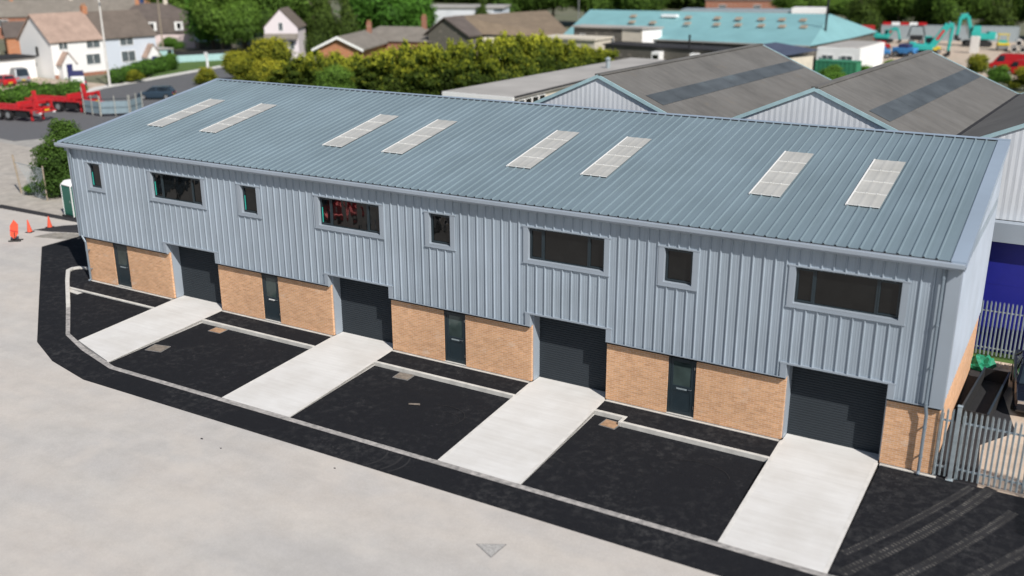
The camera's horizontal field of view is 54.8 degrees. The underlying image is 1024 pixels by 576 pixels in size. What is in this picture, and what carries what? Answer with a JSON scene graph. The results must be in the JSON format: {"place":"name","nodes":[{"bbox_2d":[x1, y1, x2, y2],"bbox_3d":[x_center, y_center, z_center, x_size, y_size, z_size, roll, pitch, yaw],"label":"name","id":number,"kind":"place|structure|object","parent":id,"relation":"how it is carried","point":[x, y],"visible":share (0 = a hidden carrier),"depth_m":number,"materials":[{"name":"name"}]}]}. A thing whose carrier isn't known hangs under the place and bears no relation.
{"place":"outdoors","nodes":[
{"label":"outdoors","id":0,"kind":"place"},
{"bbox_2d":[1,21,24,53],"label":"brick house","id":1,"kind":"structure","parent":0,"point":[10,30],"depth_m":175.06,"materials":[{"name":"brick"}]},
{"bbox_2d":[0,54,37,77],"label":"garage","id":2,"kind":"structure","parent":0,"point":[8,62],"depth_m":138.65,"materials":[{"name":"concrete"}]},
{"bbox_2d":[0,142,63,215],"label":"gravel verge","id":3,"kind":"structure","parent":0,"point":[11,195],"depth_m":72.47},
{"bbox_2d":[29,117,82,197],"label":"leafy tree","id":4,"kind":"object","parent":3,"relation":"on","point":[54,164],"visible":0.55,"depth_m":67.35,"materials":[{"name":"green plant"}]},
{"bbox_2d":[60,179,75,217],"bbox_3d":[-27.860,-5.752,63.062,1.400,2.360,1.400,14,23,36],"label":"portable toilet","id":5,"kind":"object","parent":3,"relation":"on","point":[67,198],"visible":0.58,"depth_m":62.58,"materials":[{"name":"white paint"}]},
{"bbox_2d":[0,0,139,38],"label":"brick house","id":6,"kind":"structure","parent":0,"point":[15,10],"depth_m":216.85,"materials":[{"name":"brown tile"}]},
{"bbox_2d":[16,3,160,78],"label":"semi detached houses","id":7,"kind":"structure","parent":0,"point":[61,45],"depth_m":143.37,"materials":[{"name":"paint"}]},
{"bbox_2d":[70,292,149,339],"bbox_3d":[-20.450,1.202,46.033,6.540,0.140,4.480,10,21,29],"label":"tarmac bay","id":8,"kind":"object","parent":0,"point":[90,314],"visible":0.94,"depth_m":46.00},
{"bbox_2d":[70,269,170,306],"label":"tarmac path","id":9,"kind":"structure","parent":0,"point":[79,278],"depth_m":49.01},
{"bbox_2d":[78,296,221,362],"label":"concrete drive","id":10,"kind":"structure","parent":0,"point":[145,329],"depth_m":44.04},
{"bbox_2d":[0,58,316,140],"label":"road","id":11,"kind":"structure","parent":0,"point":[15,128],"depth_m":106.73,"materials":[{"name":"asphalt"}]},
{"bbox_2d":[0,90,55,120],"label":"skeletal trailer","id":12,"kind":"object","parent":11,"relation":"on","point":[23,109],"visible":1,"depth_m":102.07,"materials":[{"name":"red paint"}]},
{"bbox_2d":[25,83,100,111],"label":"skeletal trailer","id":13,"kind":"object","parent":11,"relation":"on","point":[68,101],"visible":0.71,"depth_m":108.05,"materials":[{"name":"red paint"}]},
{"bbox_2d":[99,95,129,115],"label":"steel fence","id":14,"kind":"object","parent":11,"relation":"on","point":[109,107],"visible":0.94,"depth_m":105.11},
{"bbox_2d":[137,85,175,99],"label":"parked car","id":15,"kind":"object","parent":11,"relation":"on","point":[164,92],"visible":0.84,"depth_m":117.67,"materials":[{"name":"blue metal"}]},
{"bbox_2d":[128,0,195,48],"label":"mansard house","id":16,"kind":"structure","parent":0,"point":[172,24],"depth_m":186.77,"materials":[{"name":"tile"}]},
{"bbox_2d":[150,60,224,77],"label":"lawn","id":17,"kind":"structure","parent":0,"point":[188,66],"depth_m":154.49,"materials":[{"name":"green plant"}]},
{"bbox_2d":[174,49,229,62],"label":"boundary wall","id":18,"kind":"structure","parent":0,"point":[191,56],"depth_m":162.34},
{"bbox_2d":[110,323,308,397],"bbox_3d":[-12.502,2.904,41.000,7.068,0.220,5.590,10,21,29],"label":"tarmac bay","id":19,"kind":"object","parent":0,"point":[200,357],"visible":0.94,"depth_m":40.70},
{"bbox_2d":[202,319,313,348],"bbox_3d":[-11.252,2.068,43.443,6.637,0.280,0.128,10,21,29],"label":"kerb edging","id":20,"kind":"object","parent":19,"relation":"on","point":[259,334],"visible":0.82,"depth_m":43.30,"materials":[{"name":"concrete"}]},
{"bbox_2d":[205,311,329,345],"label":"tarmac path","id":21,"kind":"structure","parent":0,"point":[294,334],"depth_m":43.90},
{"bbox_2d":[222,332,393,417],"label":"concrete drive","id":22,"kind":"structure","parent":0,"point":[298,383],"depth_m":38.98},
{"bbox_2d":[0,208,716,575],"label":"concrete yard","id":23,"kind":"structure","parent":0,"point":[98,480],"depth_m":29.73,"materials":[{"name":"concrete"}]},
{"bbox_2d":[291,366,508,459],"bbox_3d":[-4.013,4.445,36.288,6.915,0.220,5.520,10,21,29],"label":"tarmac bay","id":24,"kind":"object","parent":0,"point":[373,404],"visible":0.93,"depth_m":35.97,"materials":[{"name":"asphalt"}]},
{"bbox_2d":[374,361,514,398],"bbox_3d":[-2.750,3.624,38.684,6.557,0.280,0.128,10,21,29],"label":"kerb edging","id":25,"kind":"object","parent":24,"relation":"on","point":[447,380],"visible":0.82,"depth_m":38.52,"materials":[{"name":"concrete"}]},
{"bbox_2d":[37,236,815,575],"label":"tarmac strip","id":26,"kind":"object","parent":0,"point":[53,340],"visible":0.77,"depth_m":32.49,"materials":[{"name":"asphalt"}]},
{"bbox_2d":[66,307,833,575],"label":"kerb channel","id":27,"kind":"object","parent":26,"relation":"on","point":[544,493],"visible":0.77,"depth_m":31.76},
{"bbox_2d":[365,452,1023,575],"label":"dust marks","id":28,"kind":"object","parent":26,"relation":"on","point":[919,567],"visible":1,"depth_m":27.80},
{"bbox_2d":[377,351,527,393],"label":"tarmac path","id":29,"kind":"structure","parent":0,"point":[499,383],"depth_m":39.15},
{"bbox_2d":[423,10,566,51],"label":"hall","id":30,"kind":"structure","parent":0,"point":[465,28],"depth_m":162.43,"materials":[{"name":"tile"}]},
{"bbox_2d":[0,0,1023,484],"bbox_3d":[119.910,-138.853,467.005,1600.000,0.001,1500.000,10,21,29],"label":"ground","id":31,"kind":"structure","parent":0,"point":[566,18],"depth_m":228.56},
{"bbox_2d":[0,78,89,103],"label":"hedge","id":32,"kind":"object","parent":31,"relation":"on","point":[16,93],"visible":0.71,"depth_m":113.97,"materials":[{"name":"green plant"}]},
{"bbox_2d":[102,54,179,83],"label":"hedge","id":33,"kind":"object","parent":31,"relation":"on","point":[150,66],"visible":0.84,"depth_m":139.69,"materials":[{"name":"green plant"}]},
{"bbox_2d":[179,0,229,49],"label":"leafy tree","id":34,"kind":"object","parent":31,"relation":"on","point":[201,35],"visible":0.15,"depth_m":176.19,"materials":[{"name":"green plant"}]},
{"bbox_2d":[187,0,247,49],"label":"leafy tree","id":35,"kind":"object","parent":31,"relation":"on","point":[209,14],"visible":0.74,"depth_m":170.48,"materials":[{"name":"green plant"}]},
{"bbox_2d":[214,0,263,50],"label":"leafy tree","id":36,"kind":"object","parent":31,"relation":"on","point":[243,26],"visible":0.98,"depth_m":170.81,"materials":[{"name":"green plant"}]},
{"bbox_2d":[232,54,257,80],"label":"golden shrub","id":37,"kind":"object","parent":31,"relation":"on","point":[242,69],"visible":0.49,"depth_m":125.48,"materials":[{"name":"yellow plant"}]},
{"bbox_2d":[247,0,295,35],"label":"leafy tree","id":38,"kind":"object","parent":31,"relation":"on","point":[269,8],"visible":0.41,"depth_m":173.42,"materials":[{"name":"green plant"}]},
{"bbox_2d":[263,7,306,57],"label":"gabled house","id":39,"kind":"structure","parent":31,"relation":"on","point":[288,24],"depth_m":165.89,"materials":[{"name":"paint"}]},
{"bbox_2d":[304,0,337,54],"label":"leafy tree","id":40,"kind":"object","parent":31,"relation":"on","point":[323,29],"visible":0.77,"depth_m":171.84,"materials":[{"name":"green plant"}]},
{"bbox_2d":[332,0,362,37],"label":"leafy tree","id":41,"kind":"object","parent":31,"relation":"on","point":[346,23],"visible":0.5,"depth_m":172.06,"materials":[{"name":"green plant"}]},
{"bbox_2d":[311,20,388,58],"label":"bungalow","id":42,"kind":"object","parent":31,"relation":"on","point":[367,41],"visible":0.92,"depth_m":150.66,"materials":[{"name":"orange brick"}]},
{"bbox_2d":[334,0,413,30],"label":"leafy tree","id":43,"kind":"object","parent":31,"relation":"on","point":[376,13],"visible":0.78,"depth_m":190.48,"materials":[{"name":"green plant"}]},
{"bbox_2d":[372,14,429,51],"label":"bungalow","id":44,"kind":"object","parent":31,"relation":"on","point":[393,35],"visible":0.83,"depth_m":163.41,"materials":[{"name":"beige brick"}]},
{"bbox_2d":[388,0,439,28],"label":"leafy tree","id":45,"kind":"object","parent":31,"relation":"on","point":[418,8],"visible":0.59,"depth_m":192.36,"materials":[{"name":"green plant"}]},
{"bbox_2d":[431,4,510,22],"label":"metal shed","id":46,"kind":"structure","parent":31,"relation":"on","point":[446,10],"depth_m":208.29,"materials":[{"name":"metal"}]},
{"bbox_2d":[529,0,576,17],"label":"leafy tree","id":47,"kind":"object","parent":31,"relation":"on","point":[553,5],"visible":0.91,"depth_m":240.10,"materials":[{"name":"green plant"}]},
{"bbox_2d":[442,57,665,101],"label":"flat roof building","id":48,"kind":"structure","parent":31,"relation":"on","point":[533,88],"depth_m":88.33,"materials":[{"name":"concrete"}]},
{"bbox_2d":[572,24,663,42],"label":"block building","id":49,"kind":"structure","parent":31,"relation":"on","point":[648,34],"depth_m":153.65,"materials":[{"name":"white paint"}]},
{"bbox_2d":[618,0,669,10],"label":"leafy tree","id":50,"kind":"object","parent":31,"relation":"on","point":[644,5],"visible":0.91,"depth_m":226.57,"materials":[{"name":"green plant"}]},
{"bbox_2d":[564,10,877,70],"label":"factory","id":51,"kind":"structure","parent":31,"relation":"on","point":[732,29],"depth_m":155.70,"materials":[{"name":"metal"}]},
{"bbox_2d":[431,0,1011,17],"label":"distant wood","id":52,"kind":"object","parent":31,"relation":"on","point":[678,4],"visible":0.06,"depth_m":330.50,"materials":[{"name":"green plant"}]},
{"bbox_2d":[815,59,861,74],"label":"shipping container","id":53,"kind":"object","parent":31,"relation":"on","point":[851,66],"visible":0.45,"depth_m":130.90,"materials":[{"name":"metal"}]},
{"bbox_2d":[816,40,884,66],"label":"site office","id":54,"kind":"structure","parent":31,"relation":"on","point":[870,53],"depth_m":138.01,"materials":[{"name":"white paint"}]},
{"bbox_2d":[841,0,885,31],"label":"leafy tree","id":55,"kind":"object","parent":31,"relation":"on","point":[861,12],"visible":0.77,"depth_m":214.14,"materials":[{"name":"green plant"}]},
{"bbox_2d":[875,0,929,21],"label":"leafy tree","id":56,"kind":"object","parent":31,"relation":"on","point":[910,8],"visible":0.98,"depth_m":213.08,"materials":[{"name":"green plant"}]},
{"bbox_2d":[883,39,1023,79],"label":"plant yard","id":57,"kind":"structure","parent":31,"relation":"on","point":[960,54],"depth_m":176.36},
{"bbox_2d":[881,24,949,40],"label":"shipping container","id":58,"kind":"object","parent":57,"relation":"on","point":[932,30],"visible":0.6,"depth_m":200.84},
{"bbox_2d":[909,22,954,56],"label":"excavator","id":59,"kind":"object","parent":57,"relation":"on","point":[930,43],"visible":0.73,"depth_m":165.60,"materials":[{"name":"metal"}]},
{"bbox_2d":[954,13,996,46],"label":"excavator","id":60,"kind":"object","parent":57,"relation":"on","point":[984,37],"visible":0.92,"depth_m":185.77,"materials":[{"name":"metal"}]},
{"bbox_2d":[952,25,1019,41],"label":"shipping container","id":61,"kind":"object","parent":57,"relation":"on","point":[1013,31],"visible":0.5,"depth_m":196.37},
{"bbox_2d":[926,0,998,24],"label":"leafy tree","id":62,"kind":"object","parent":31,"relation":"on","point":[947,11],"visible":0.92,"depth_m":202.63,"materials":[{"name":"green plant"}]},
{"bbox_2d":[972,0,1021,25],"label":"leafy tree","id":63,"kind":"object","parent":31,"relation":"on","point":[1002,13],"visible":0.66,"depth_m":202.93,"materials":[{"name":"green plant"}]},
{"bbox_2d":[438,377,605,483],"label":"concrete drive","id":64,"kind":"structure","parent":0,"point":[527,431],"depth_m":34.30,"materials":[{"name":"concrete"}]},
{"bbox_2d":[546,34,612,50],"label":"cream wall building","id":65,"kind":"structure","parent":0,"point":[594,42],"depth_m":151.39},
{"bbox_2d":[521,415,765,541],"bbox_3d":[4.394,5.912,31.816,6.695,0.230,5.900,10,21,29],"label":"tarmac bay","id":66,"kind":"object","parent":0,"point":[623,470],"visible":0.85,"depth_m":31.32,"materials":[{"name":"asphalt"}]},
{"bbox_2d":[595,409,768,461],"bbox_3d":[5.726,5.110,34.152,6.510,0.272,0.548,10,21,29],"label":"kerb edging","id":67,"kind":"object","parent":66,"relation":"on","point":[694,441],"visible":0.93,"depth_m":33.82,"materials":[{"name":"concrete"}]},
{"bbox_2d":[603,41,731,59],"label":"brick range","id":68,"kind":"structure","parent":0,"point":[646,50],"depth_m":144.49,"materials":[{"name":"brick"}]},
{"bbox_2d":[597,401,778,456],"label":"tarmac path","id":69,"kind":"structure","parent":0,"point":[720,436],"depth_m":34.34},
{"bbox_2d":[705,0,778,8],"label":"brick house","id":70,"kind":"structure","parent":0,"point":[759,4],"depth_m":292.13,"materials":[{"name":"brick"}]},
{"bbox_2d":[680,7,826,13],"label":"distant shed","id":71,"kind":"structure","parent":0,"point":[810,10],"depth_m":235.74,"materials":[{"name":"white paint"}]},
{"bbox_2d":[718,42,816,68],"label":"building","id":72,"kind":"structure","parent":0,"point":[789,51],"depth_m":122.95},
{"bbox_2d":[718,433,878,573],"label":"concrete drive","id":73,"kind":"structure","parent":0,"point":[800,504],"depth_m":29.69,"materials":[{"name":"concrete"}]},
{"bbox_2d":[828,465,1023,575],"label":"tarmac apron","id":74,"kind":"object","parent":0,"point":[893,497],"visible":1,"depth_m":28.41,"materials":[{"name":"asphalt"}]},
{"bbox_2d":[91,279,935,477],"bbox_3d":[-4.154,2.851,40.962,40.650,0.220,0.198,10,21,29],"label":"plinth channel","id":75,"kind":"object","parent":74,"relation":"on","point":[680,417],"visible":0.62,"depth_m":38.54,"materials":[{"name":"concrete"}]},
{"bbox_2d":[54,78,1010,475],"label":"industrial building","id":76,"kind":"structure","parent":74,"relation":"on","point":[780,280],"depth_m":37.55,"materials":[{"name":"metal"}]},
{"bbox_2d":[113,244,131,288],"bbox_3d":[-19.410,-1.136,49.216,1.060,2.255,0.160,10,21,29],"label":"door","id":77,"kind":"structure","parent":76,"relation":"in","point":[120,251],"depth_m":49.28,"materials":[{"name":"metal"}]},
{"bbox_2d":[152,173,201,204],"bbox_3d":[-15.392,-4.601,45.568,3.290,1.210,0.074,10,21,29],"label":"window","id":78,"kind":"structure","parent":76,"relation":"in","point":[184,189],"depth_m":45.61,"materials":[{"name":"black glass"}]},
{"bbox_2d":[262,274,280,322],"bbox_3d":[-10.825,0.428,44.434,1.000,2.255,0.160,10,21,29],"label":"door","id":79,"kind":"structure","parent":76,"relation":"in","point":[269,283],"depth_m":44.48,"materials":[{"name":"metal"}]},
{"bbox_2d":[320,197,379,233],"bbox_3d":[-6.648,-3.008,40.697,3.200,1.210,0.074,10,21,29],"label":"window","id":80,"kind":"structure","parent":76,"relation":"in","point":[337,213],"depth_m":40.72,"materials":[{"name":"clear glass"}]},
{"bbox_2d":[431,214,449,244],"bbox_3d":[-2.743,-2.297,38.523,0.990,1.210,0.072,10,21,29],"label":"window","id":81,"kind":"structure","parent":76,"relation":"in","point":[440,224],"depth_m":38.55,"materials":[{"name":"black glass"}]},
{"bbox_2d":[444,311,465,365],"bbox_3d":[-2.279,1.985,39.674,1.030,2.255,0.160,10,21,29],"label":"door","id":82,"kind":"structure","parent":76,"relation":"in","point":[454,323],"depth_m":39.72,"materials":[{"name":"metal"}]},
{"bbox_2d":[530,228,603,269],"bbox_3d":[2.006,-1.432,35.878,3.100,1.210,0.072,10,21,29],"label":"window","id":83,"kind":"structure","parent":76,"relation":"in","point":[557,247],"depth_m":35.88,"materials":[{"name":"black glass"}]},
{"bbox_2d":[665,248,692,284],"bbox_3d":[5.738,-0.752,33.799,1.030,1.210,0.072,10,21,29],"label":"window","id":84,"kind":"structure","parent":76,"relation":"in","point":[678,266],"depth_m":33.82,"materials":[{"name":"black glass"}]},
{"bbox_2d":[665,356,696,418],"bbox_3d":[6.016,3.496,35.054,1.040,2.255,0.160,10,21,29],"label":"door","id":85,"kind":"structure","parent":76,"relation":"in","point":[681,372],"depth_m":35.10,"materials":[{"name":"metal"}]},
{"bbox_2d":[794,267,902,318],"bbox_3d":[10.560,0.127,31.113,3.250,1.210,0.072,10,21,29],"label":"window","id":86,"kind":"structure","parent":76,"relation":"in","point":[860,294],"depth_m":31.10,"materials":[{"name":"black glass"}]},
{"bbox_2d":[838,487,1023,575],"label":"tyre marks","id":87,"kind":"object","parent":74,"relation":"on","point":[933,532],"visible":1,"depth_m":27.80},
{"bbox_2d":[945,405,962,481],"bbox_3d":[13.725,4.813,30.596,0.220,2.535,0.220,10,21,29],"label":"gate post","id":88,"kind":"object","parent":74,"relation":"on","point":[954,445],"visible":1,"depth_m":30.55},
{"bbox_2d":[954,411,1023,493],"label":"palisade gate","id":89,"kind":"structure","parent":88,"relation":"attached to","point":[991,429],"depth_m":30.14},
{"bbox_2d":[936,369,1013,486],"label":"side tarmac","id":90,"kind":"structure","parent":0,"point":[1001,413],"depth_m":33.83,"materials":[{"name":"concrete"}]},
{"bbox_2d":[932,408,954,475],"bbox_3d":[13.475,4.801,30.815,0.394,2.420,0.148,10,21,29],"label":"palisade fence","id":91,"kind":"object","parent":90,"relation":"on","point":[935,464],"visible":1,"depth_m":30.78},
{"bbox_2d":[960,367,1010,428],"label":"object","id":92,"kind":"object","parent":90,"relation":"on","point":[986,393],"visible":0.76,"depth_m":36.61,"materials":[{"name":"metal"}]},
{"bbox_2d":[973,348,1012,363],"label":"grass verge","id":93,"kind":"object","parent":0,"point":[1006,359],"depth_m":40.60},
{"bbox_2d":[532,43,1023,354],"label":"warehouse","id":94,"kind":"structure","parent":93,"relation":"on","point":[928,91],"depth_m":46.88,"materials":[{"name":"metal"}]},
{"bbox_2d":[974,301,1023,358],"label":"palisade fence","id":95,"kind":"object","parent":93,"relation":"on","point":[1003,313],"visible":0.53,"depth_m":40.03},
{"bbox_2d":[977,361,1023,497],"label":"side yard","id":96,"kind":"structure","parent":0,"point":[1017,417],"depth_m":32.45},
{"bbox_2d":[1010,349,1023,412],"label":"parked car","id":97,"kind":"object","parent":96,"relation":"on","point":[1017,379],"visible":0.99,"depth_m":35.93,"materials":[{"name":"blue metal"}]},
{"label":"grass bank","id":98,"kind":"structure","parent":0,"visible":0},
{"bbox_2d":[247,56,281,81],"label":"golden shrub","id":99,"kind":"object","parent":98,"relation":"on","point":[258,68],"visible":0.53,"depth_m":121.59,"materials":[{"name":"yellow plant"}]},
{"bbox_2d":[247,36,298,63],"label":"golden shrub","id":100,"kind":"object","parent":98,"relation":"on","point":[277,49],"visible":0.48,"depth_m":125.59,"materials":[{"name":"yellow plant"}]},
{"bbox_2d":[282,53,326,84],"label":"conifer tree","id":101,"kind":"object","parent":98,"relation":"on","point":[294,74],"visible":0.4,"depth_m":115.88,"materials":[{"name":"green plant"}]},
{"bbox_2d":[297,50,344,85],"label":"conifer tree","id":102,"kind":"object","parent":98,"relation":"on","point":[312,69],"visible":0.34,"depth_m":114.09,"materials":[{"name":"green plant"}]},
{"bbox_2d":[312,63,362,88],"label":"leafy tree","id":103,"kind":"object","parent":98,"relation":"on","point":[329,76],"visible":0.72,"depth_m":109.76,"materials":[{"name":"green plant"}]},
{"bbox_2d":[351,50,395,90],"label":"conifer tree","id":104,"kind":"object","parent":98,"relation":"on","point":[367,77],"visible":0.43,"depth_m":110.25,"materials":[{"name":"green plant"}]},
{"bbox_2d":[371,44,418,92],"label":"conifer tree","id":105,"kind":"object","parent":98,"relation":"on","point":[384,61],"visible":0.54,"depth_m":109.19,"materials":[{"name":"green plant"}]},
{"bbox_2d":[394,38,435,92],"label":"conifer tree","id":106,"kind":"object","parent":98,"relation":"on","point":[415,77],"visible":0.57,"depth_m":108.85,"materials":[{"name":"green plant"}]},
{"bbox_2d":[412,42,454,94],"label":"conifer tree","id":107,"kind":"object","parent":98,"relation":"on","point":[431,82],"visible":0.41,"depth_m":108.31,"materials":[{"name":"green plant"}]},
{"bbox_2d":[432,37,479,95],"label":"conifer tree","id":108,"kind":"object","parent":98,"relation":"on","point":[454,73],"visible":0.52,"depth_m":107.92,"materials":[{"name":"green plant"}]},
{"bbox_2d":[453,37,503,87],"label":"conifer tree","id":109,"kind":"object","parent":98,"relation":"on","point":[480,74],"visible":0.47,"depth_m":108.02,"materials":[{"name":"green plant"}]},
{"bbox_2d":[476,30,524,81],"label":"conifer tree","id":110,"kind":"object","parent":98,"relation":"on","point":[511,52],"visible":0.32,"depth_m":110.26,"materials":[{"name":"green plant"}]},
{"bbox_2d":[501,32,543,76],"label":"conifer tree","id":111,"kind":"object","parent":98,"relation":"on","point":[527,66],"visible":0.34,"depth_m":113.30,"materials":[{"name":"green plant"}]},
{"bbox_2d":[514,28,554,72],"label":"conifer tree","id":112,"kind":"object","parent":98,"relation":"on","point":[544,59],"visible":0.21,"depth_m":115.81,"materials":[{"name":"green plant"}]},
{"bbox_2d":[525,35,566,71],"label":"conifer tree","id":113,"kind":"object","parent":98,"relation":"on","point":[555,47],"visible":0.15,"depth_m":118.50,"materials":[{"name":"green plant"}]},
{"bbox_2d":[545,36,578,69],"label":"conifer tree","id":114,"kind":"object","parent":98,"relation":"on","point":[568,59],"visible":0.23,"depth_m":122.01,"materials":[{"name":"green plant"}]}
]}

